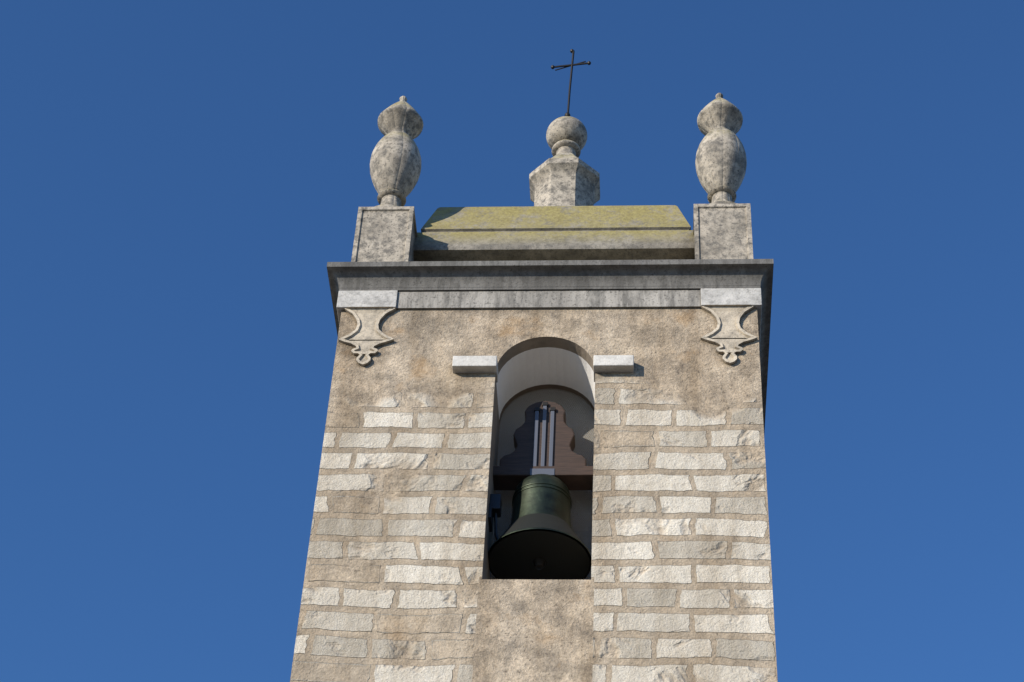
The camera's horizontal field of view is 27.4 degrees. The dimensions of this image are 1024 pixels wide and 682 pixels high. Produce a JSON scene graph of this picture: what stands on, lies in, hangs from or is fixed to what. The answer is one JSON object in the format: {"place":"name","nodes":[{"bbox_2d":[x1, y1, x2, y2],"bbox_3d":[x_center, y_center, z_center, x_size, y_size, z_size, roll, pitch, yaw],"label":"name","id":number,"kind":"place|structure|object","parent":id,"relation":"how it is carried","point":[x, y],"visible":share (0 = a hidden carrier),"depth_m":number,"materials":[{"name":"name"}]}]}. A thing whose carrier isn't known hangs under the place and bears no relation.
{"place":"outdoors","nodes":[
{"label":"outdoors","id":0,"kind":"place"},
{"bbox_2d":[488,494,501,539],"bbox_3d":[-0.105,1.204,14.071,0.100,0.390,0.160,0,-44,4],"label":"bell hammer","id":1,"kind":"object","parent":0,"point":[495,506],"visible":0.96,"depth_m":14.10,"materials":[{"name":"black metal"}]},
{"bbox_2d":[0,0,1023,681],"label":"sky","id":2,"kind":"structure","parent":0,"point":[181,181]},
{"bbox_2d":[290,308,777,681],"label":"tower shaft","id":3,"kind":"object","parent":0,"point":[402,583],"visible":0.98,"depth_m":13.83,"materials":[{"name":"stone"}]},
{"bbox_2d":[338,307,395,366],"bbox_3d":[-1.041,-0.035,15.017,0.400,0.565,0.038,0,-44,4],"label":"corner ornament","id":4,"kind":"object","parent":3,"relation":"attached to","point":[366,337],"visible":1,"depth_m":15.04,"materials":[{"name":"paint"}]},
{"bbox_2d":[337,290,397,324],"bbox_3d":[-1.042,-0.157,15.421,0.434,0.173,0.434,0,-44,4],"label":"fascia corner","id":5,"kind":"object","parent":3,"relation":"on","point":[374,298],"visible":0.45,"depth_m":15.26,"materials":[{"name":"white stone"}]},
{"bbox_2d":[452,355,633,381],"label":"impost blocks","id":6,"kind":"structure","parent":3,"relation":"attached to","point":[601,364],"depth_m":14.69,"materials":[{"name":"stone"}]},
{"bbox_2d":[493,390,593,530],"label":"wall","id":7,"kind":"structure","parent":3,"relation":"attached to","point":[579,416],"depth_m":16.02,"materials":[{"name":"paint"}]},
{"bbox_2d":[396,290,700,309],"bbox_3d":[0.338,0.752,16.279,3.036,0.167,3.036,0,-44,4],"label":"fascia band","id":8,"kind":"object","parent":3,"relation":"on","point":[613,299],"visible":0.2,"depth_m":15.19,"materials":[{"name":"grey stone"}]},
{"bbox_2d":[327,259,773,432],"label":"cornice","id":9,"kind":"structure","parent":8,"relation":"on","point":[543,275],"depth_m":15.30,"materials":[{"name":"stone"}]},
{"bbox_2d":[351,206,416,261],"bbox_3d":[-0.974,-0.579,16.009,0.430,0.850,0.430,0,-44,4],"label":"pedestal","id":10,"kind":"object","parent":9,"relation":"on","point":[385,234],"visible":0.42,"depth_m":15.96,"materials":[{"name":"stone"}]},
{"bbox_2d":[370,96,422,206],"bbox_3d":[-0.927,-1.452,16.818,0.412,1.542,0.401,15,-44,-12],"label":"urn finial","id":11,"kind":"object","parent":10,"relation":"on","point":[395,165],"visible":0.87,"depth_m":16.63,"materials":[{"name":"stone"}]},
{"bbox_2d":[413,205,694,260],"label":"hip roof","id":12,"kind":"structure","parent":9,"relation":"on","point":[629,232],"depth_m":16.28,"materials":[{"name":"stone"}]},
{"bbox_2d":[529,153,599,205],"bbox_3d":[0.445,-1.068,18.038,0.610,1.390,0.610,0,-44,4],"label":"finial pedestal","id":13,"kind":"object","parent":12,"relation":"on","point":[564,179],"visible":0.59,"depth_m":18.05,"materials":[{"name":"stone"}]},
{"bbox_2d":[546,116,586,157],"bbox_3d":[0.484,-1.746,18.693,0.369,0.576,0.369,0,-44,4],"label":"ball finial","id":14,"kind":"object","parent":13,"relation":"on","point":[566,134],"visible":0.84,"depth_m":18.63,"materials":[{"name":"stone"}]},
{"bbox_2d":[551,49,590,115],"bbox_3d":[0.533,-2.331,19.258,0.376,1.099,0.053,0,-44,4],"label":"iron cross","id":15,"kind":"object","parent":14,"relation":"on","point":[572,51],"visible":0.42,"depth_m":19.46,"materials":[{"name":"grey metal"}]},
{"bbox_2d":[693,203,752,258],"bbox_3d":[1.591,-0.591,15.842,0.430,0.850,0.430,0,-44,4],"label":"pedestal","id":16,"kind":"object","parent":9,"relation":"on","point":[722,231],"visible":0.45,"depth_m":15.78,"materials":[{"name":"stone"}]},
{"bbox_2d":[695,93,746,203],"bbox_3d":[1.661,-1.465,16.703,0.405,1.578,0.414,15,-45,-11],"label":"urn finial","id":17,"kind":"object","parent":16,"relation":"on","point":[721,162],"visible":0.87,"depth_m":16.50,"materials":[{"name":"stone"}]},
{"bbox_2d":[701,305,756,364],"bbox_3d":[1.534,-0.047,14.849,0.400,0.565,0.038,0,-44,4],"label":"corner ornament","id":18,"kind":"object","parent":3,"relation":"attached to","point":[729,336],"visible":1,"depth_m":14.87,"materials":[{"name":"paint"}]},
{"bbox_2d":[701,288,761,346],"bbox_3d":[1.586,-0.170,15.249,0.434,0.173,0.434,0,-44,4],"label":"fascia corner","id":19,"kind":"object","parent":3,"relation":"on","point":[732,296],"visible":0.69,"depth_m":15.09,"materials":[{"name":"white stone"}]},
{"bbox_2d":[493,401,592,489],"bbox_3d":[0.235,0.736,14.708,0.800,0.740,0.175,0,-44,4],"label":"bell headstock","id":20,"kind":"object","parent":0,"point":[544,438],"visible":0.91,"depth_m":14.56,"materials":[{"name":"brown wood"}]},
{"bbox_2d":[488,474,591,579],"bbox_3d":[0.198,1.199,14.264,0.700,0.771,0.700,0,-44,4],"label":"bell","id":21,"kind":"object","parent":20,"relation":"hanging from","point":[540,526],"visible":0.94,"depth_m":14.01,"materials":[{"name":"green metal"}]},
{"bbox_2d":[533,558,545,569],"bbox_3d":[0.193,1.296,14.170,0.090,0.600,0.090,0,-44,4],"label":"bell clapper","id":22,"kind":"object","parent":21,"relation":"attached to","point":[539,563],"visible":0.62,"depth_m":13.96,"materials":[{"name":"grey metal"}]}
]}

